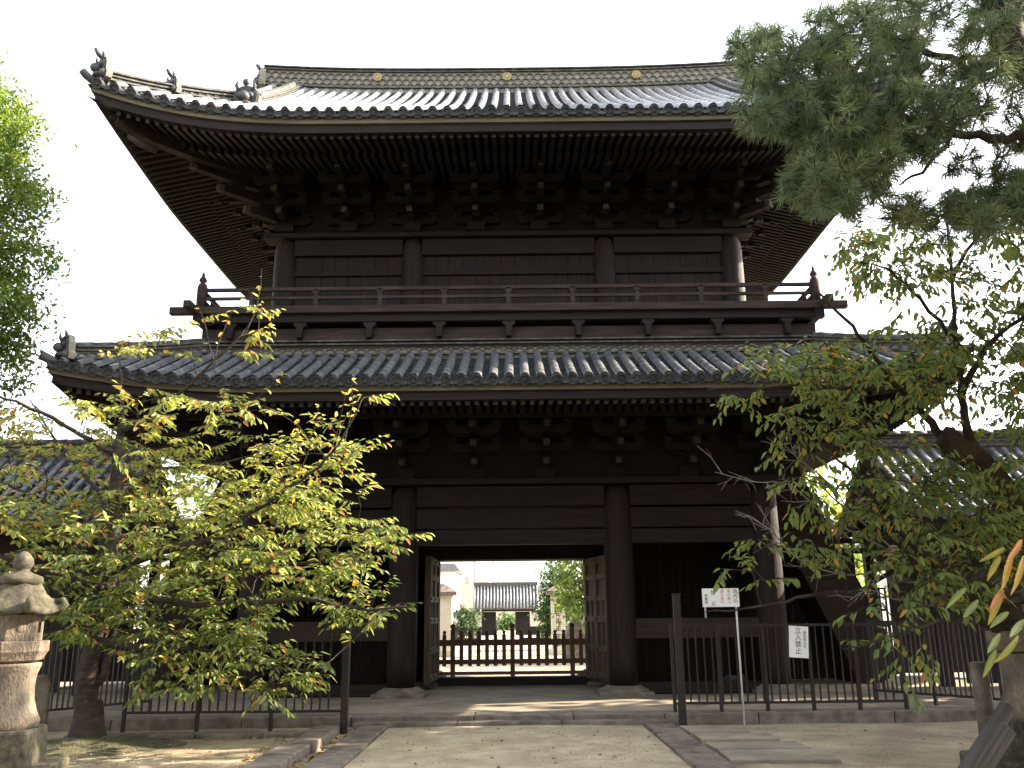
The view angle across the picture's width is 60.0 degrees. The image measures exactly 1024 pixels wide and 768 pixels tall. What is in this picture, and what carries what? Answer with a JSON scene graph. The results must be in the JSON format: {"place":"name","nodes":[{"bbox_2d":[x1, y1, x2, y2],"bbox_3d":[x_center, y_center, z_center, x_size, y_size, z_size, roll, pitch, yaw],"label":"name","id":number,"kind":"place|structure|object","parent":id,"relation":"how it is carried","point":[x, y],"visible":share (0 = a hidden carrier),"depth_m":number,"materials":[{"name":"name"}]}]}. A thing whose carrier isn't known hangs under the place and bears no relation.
{"place":"outdoors","nodes":[
{"label":"outdoors","id":0,"kind":"place"},
{"bbox_2d":[440,563,464,610],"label":"white building","id":1,"kind":"structure","parent":0,"point":[450,573],"depth_m":92.91,"materials":[{"name":"paint"}]},
{"bbox_2d":[460,577,525,620],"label":"concrete house","id":2,"kind":"structure","parent":0,"point":[466,594],"depth_m":109.07,"materials":[{"name":"stone"}]},
{"bbox_2d":[0,0,1023,616],"label":"sky","id":3,"kind":"structure","parent":0,"point":[133,261],"materials":[{"name":"white"}]},
{"bbox_2d":[47,625,978,767],"bbox_3d":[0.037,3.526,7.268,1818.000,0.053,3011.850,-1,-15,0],"label":"ground","id":4,"kind":"structure","parent":0,"point":[943,760],"depth_m":11.12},
{"bbox_2d":[0,551,69,767],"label":"stone lantern","id":5,"kind":"object","parent":4,"relation":"on","point":[28,603],"visible":1,"depth_m":8.47,"materials":[{"name":"grey stone"}]},
{"bbox_2d":[0,51,77,472],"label":"camphor tree","id":6,"kind":"object","parent":4,"relation":"on","point":[21,195],"visible":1,"depth_m":16.72,"materials":[{"name":"green plant"}]},
{"bbox_2d":[34,674,50,723],"bbox_3d":[-6.367,4.374,11.896,0.259,0.905,0.180,4,-15,-17],"label":"stone marker","id":7,"kind":"object","parent":4,"relation":"on","point":[42,691],"visible":0.45,"depth_m":11.88,"materials":[{"name":"stone"}]},
{"bbox_2d":[37,629,157,711],"bbox_3d":[-6.378,4.490,13.469,0.048,1.480,2.100,-10,-18,33],"label":"iron fence","id":8,"kind":"object","parent":4,"relation":"on","point":[56,708],"visible":0.27,"depth_m":13.29,"materials":[{"name":"black metal"}]},
{"bbox_2d":[46,735,187,757],"bbox_3d":[-5.453,4.577,11.377,2.496,0.160,1.924,-1,-15,0],"label":"earth mound","id":9,"kind":"object","parent":4,"relation":"on","point":[108,745],"visible":0.58,"depth_m":11.06,"materials":[{"name":"beige soil"}]},
{"bbox_2d":[0,271,434,737],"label":"cherry tree","id":10,"kind":"object","parent":9,"relation":"on","point":[90,704],"visible":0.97,"depth_m":11.35,"materials":[{"name":"green plant"}]},
{"bbox_2d":[0,439,249,695],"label":"stair house","id":11,"kind":"structure","parent":4,"relation":"on","point":[53,465],"depth_m":18.97,"materials":[{"name":"black wood"}]},
{"bbox_2d":[148,473,215,580],"bbox_3d":[-10.049,6.042,32.542,6.880,8.360,5.725,-1,-15,0],"label":"garden tree","id":12,"kind":"object","parent":4,"relation":"on","point":[197,500],"visible":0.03,"depth_m":32.74,"materials":[{"name":"green plant"}]},
{"bbox_2d":[64,725,339,767],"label":"border stones","id":13,"kind":"object","parent":4,"relation":"on","point":[301,745],"visible":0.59,"depth_m":11.58,"materials":[{"name":"stone"}]},
{"bbox_2d":[120,597,352,733],"bbox_3d":[-3.943,4.071,12.701,3.282,1.950,0.282,-1,-15,1],"label":"iron fence","id":14,"kind":"object","parent":4,"relation":"on","point":[344,702],"visible":0.48,"depth_m":12.69,"materials":[{"name":"black metal"}]},
{"bbox_2d":[440,585,457,656],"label":"stone pillar","id":15,"kind":"structure","parent":4,"relation":"on","point":[447,593],"depth_m":36.54,"materials":[{"name":"stone"}]},
{"bbox_2d":[453,611,480,635],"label":"plaster wall","id":16,"kind":"structure","parent":4,"relation":"on","point":[456,621],"depth_m":76.79,"materials":[{"name":"white paint"}]},
{"bbox_2d":[455,627,480,639],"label":"fence","id":17,"kind":"object","parent":4,"relation":"on","point":[463,630],"visible":0.19,"depth_m":50.02,"materials":[{"name":"black wood"}]},
{"bbox_2d":[453,604,484,637],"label":"garden shrub","id":18,"kind":"object","parent":4,"relation":"on","point":[467,619],"visible":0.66,"depth_m":63.45,"materials":[{"name":"green plant"}]},
{"bbox_2d":[465,562,475,610],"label":"utility pole","id":19,"kind":"object","parent":4,"relation":"on","point":[467,580],"visible":0.32,"depth_m":85.86,"materials":[{"name":"concrete"}]},
{"bbox_2d":[493,562,494,581],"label":"utility pole","id":20,"kind":"object","parent":4,"relation":"on","point":[493,571],"visible":0.17,"depth_m":97.83,"materials":[{"name":"concrete"}]},
{"bbox_2d":[497,570,499,630],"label":"utility pole","id":21,"kind":"object","parent":4,"relation":"on","point":[498,621],"visible":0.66,"depth_m":101.51,"materials":[{"name":"concrete"}]},
{"bbox_2d":[473,582,537,634],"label":"gate","id":22,"kind":"structure","parent":4,"relation":"on","point":[490,599],"depth_m":76.84,"materials":[{"name":"tile"}]},
{"bbox_2d":[353,718,667,729],"bbox_3d":[-0.023,4.957,12.905,4.538,0.100,0.300,-1,-15,0],"label":"doorstep","id":23,"kind":"object","parent":4,"relation":"on","point":[397,724],"visible":0.66,"depth_m":12.77,"materials":[{"name":"stone"}]},
{"bbox_2d":[47,722,977,767],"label":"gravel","id":24,"kind":"structure","parent":4,"relation":"on","point":[496,740],"depth_m":10.99,"materials":[{"name":"beige gravel"}]},
{"bbox_2d":[496,611,530,630],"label":"garden shrub","id":25,"kind":"object","parent":4,"relation":"on","point":[505,623],"visible":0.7,"depth_m":100.97,"materials":[{"name":"green plant"}]},
{"bbox_2d":[301,721,737,767],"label":"path kerb","id":26,"kind":"structure","parent":4,"relation":"on","point":[685,746],"depth_m":10.45,"materials":[{"name":"stone"}]},
{"bbox_2d":[47,669,1000,731],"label":"stone platform","id":27,"kind":"structure","parent":4,"relation":"on","point":[508,702],"depth_m":13.87,"materials":[{"name":"stone"}]},
{"bbox_2d":[38,48,977,700],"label":"temple gate","id":28,"kind":"structure","parent":27,"relation":"on","point":[538,304],"depth_m":17.04,"materials":[{"name":"wood"}]},
{"bbox_2d":[423,556,439,684],"bbox_3d":[-1.648,4.835,18.225,0.172,2.460,1.500,-1,-15,2],"label":"door leaf","id":29,"kind":"structure","parent":28,"relation":"in","point":[431,620],"depth_m":17.80,"materials":[{"name":"wood"}]},
{"bbox_2d":[583,555,608,681],"bbox_3d":[1.790,4.804,18.243,0.172,2.460,1.500,3,-15,-13],"label":"door leaf","id":30,"kind":"structure","parent":28,"relation":"in","point":[594,568],"depth_m":18.28,"materials":[{"name":"wood"}]},
{"bbox_2d":[439,622,585,676],"bbox_3d":[0.011,5.824,19.440,3.500,1.120,0.137,-1,-15,0],"label":"picket fence","id":31,"kind":"object","parent":27,"relation":"on","point":[503,642],"visible":0.91,"depth_m":19.39,"materials":[{"name":"brown wood"}]},
{"bbox_2d":[865,620,1002,704],"bbox_3d":[6.622,4.416,13.995,0.048,1.334,2.226,8,-17,-31],"label":"iron fence","id":32,"kind":"object","parent":27,"relation":"on","point":[934,694],"visible":0.53,"depth_m":13.88,"materials":[{"name":"black metal"}]},
{"bbox_2d":[522,626,544,638],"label":"fence","id":33,"kind":"object","parent":4,"relation":"on","point":[530,628],"visible":0.08,"depth_m":50.04,"materials":[{"name":"black wood"}]},
{"bbox_2d":[531,611,571,634],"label":"plaster wall","id":34,"kind":"structure","parent":4,"relation":"on","point":[535,624],"depth_m":76.72,"materials":[{"name":"white paint"}]},
{"bbox_2d":[527,561,576,638],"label":"garden tree","id":35,"kind":"object","parent":4,"relation":"on","point":[544,613],"visible":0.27,"depth_m":42.48,"materials":[{"name":"green plant"}]},
{"bbox_2d":[546,585,568,655],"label":"stone pillar","id":36,"kind":"structure","parent":4,"relation":"on","point":[555,625],"depth_m":36.44,"materials":[{"name":"stone"}]},
{"bbox_2d":[540,561,584,633],"bbox_3d":[2.764,7.491,32.202,3.530,5.118,3.294,-1,-15,0],"label":"garden tree","id":37,"kind":"object","parent":4,"relation":"on","point":[566,600],"visible":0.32,"depth_m":31.97,"materials":[{"name":"green plant"}]},
{"bbox_2d":[565,614,584,657],"bbox_3d":[2.595,9.543,33.683,1.457,1.738,0.739,-1,-15,0],"label":"stone monument","id":38,"kind":"object","parent":4,"relation":"on","point":[578,626],"visible":0.21,"depth_m":33.41,"materials":[{"name":"stone"}]},
{"bbox_2d":[207,720,960,767],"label":"fallen leaves","id":39,"kind":"object","parent":4,"relation":"on","point":[247,760],"visible":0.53,"depth_m":10.28,"materials":[{"name":"brown plant"}]},
{"bbox_2d":[702,588,745,727],"bbox_3d":[3.086,3.980,12.868,0.540,1.970,0.058,-1,-15,0],"label":"notice board","id":40,"kind":"object","parent":4,"relation":"on","point":[724,597],"visible":1,"depth_m":13.05,"materials":[{"name":"white"}]},
{"bbox_2d":[678,725,841,764],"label":"paving slabs","id":41,"kind":"structure","parent":4,"relation":"on","point":[734,745],"depth_m":10.37,"materials":[{"name":"beige stone"}]},
{"bbox_2d":[669,594,908,724],"bbox_3d":[4.145,4.095,13.112,3.552,1.950,0.632,0,-15,-1],"label":"iron fence","id":42,"kind":"object","parent":4,"relation":"on","point":[678,626],"visible":0.88,"depth_m":13.32,"materials":[{"name":"black metal"}]},
{"bbox_2d":[789,626,808,657],"bbox_3d":[4.336,3.901,13.401,0.290,0.460,0.018,3,-15,1],"label":"notice plate","id":43,"kind":"object","parent":42,"relation":"attached to","point":[798,643],"visible":1,"depth_m":13.39,"materials":[{"name":"white"}]},
{"bbox_2d":[805,458,887,597],"bbox_3d":[9.921,5.874,32.612,8.037,8.631,6.142,-1,-15,0],"label":"garden tree","id":44,"kind":"object","parent":4,"relation":"on","point":[827,499],"visible":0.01,"depth_m":32.19,"materials":[{"name":"green plant"}]},
{"bbox_2d":[700,182,1023,714],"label":"cherry tree","id":45,"kind":"object","parent":4,"relation":"on","point":[932,576],"visible":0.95,"depth_m":8.36,"materials":[{"name":"green plant"}]},
{"bbox_2d":[715,0,1023,255],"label":"pine tree","id":46,"kind":"object","parent":4,"relation":"on","point":[821,110],"visible":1,"depth_m":6.53,"materials":[{"name":"green plant"}]},
{"bbox_2d":[768,429,1023,686],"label":"stair house","id":47,"kind":"structure","parent":4,"relation":"on","point":[825,609],"depth_m":19.09,"materials":[{"name":"black wood"}]},
{"bbox_2d":[970,661,993,732],"bbox_3d":[4.824,3.377,9.026,0.170,1.050,0.170,-1,-15,0],"label":"stone post","id":48,"kind":"object","parent":4,"relation":"on","point":[983,698],"visible":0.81,"depth_m":9.03,"materials":[{"name":"stone"}]},
{"bbox_2d":[957,702,1015,767],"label":"weathered plank","id":49,"kind":"object","parent":4,"relation":"on","point":[1004,712],"visible":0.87,"depth_m":8.00,"materials":[{"name":"grey wood"}]},
{"bbox_2d":[965,720,1015,767],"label":"weathered plank","id":50,"kind":"object","parent":4,"relation":"on","point":[994,744],"visible":1,"depth_m":7.75,"materials":[{"name":"grey wood"}]},
{"bbox_2d":[959,540,1023,767],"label":"stone lantern","id":51,"kind":"object","parent":4,"relation":"on","point":[1012,666],"visible":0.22,"depth_m":8.32,"materials":[{"name":"grey stone"}]},
{"bbox_2d":[992,69,1023,477],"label":"grove","id":52,"kind":"object","parent":4,"relation":"on","point":[1011,437],"depth_m":13.04,"materials":[{"name":"green plant"}]},
{"bbox_2d":[344,725,691,767],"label":"path","id":53,"kind":"structure","parent":0,"point":[531,739],"depth_m":10.55,"materials":[{"name":"beige stone"}]},
{"bbox_2d":[526,580,583,625],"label":"concrete house","id":54,"kind":"structure","parent":0,"point":[539,588],"depth_m":116.57,"materials":[{"name":"beige paint"}]},
{"bbox_2d":[855,544,893,644],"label":"white building","id":55,"kind":"structure","parent":0,"point":[884,582],"depth_m":44.71,"materials":[{"name":"paint"}]}
]}

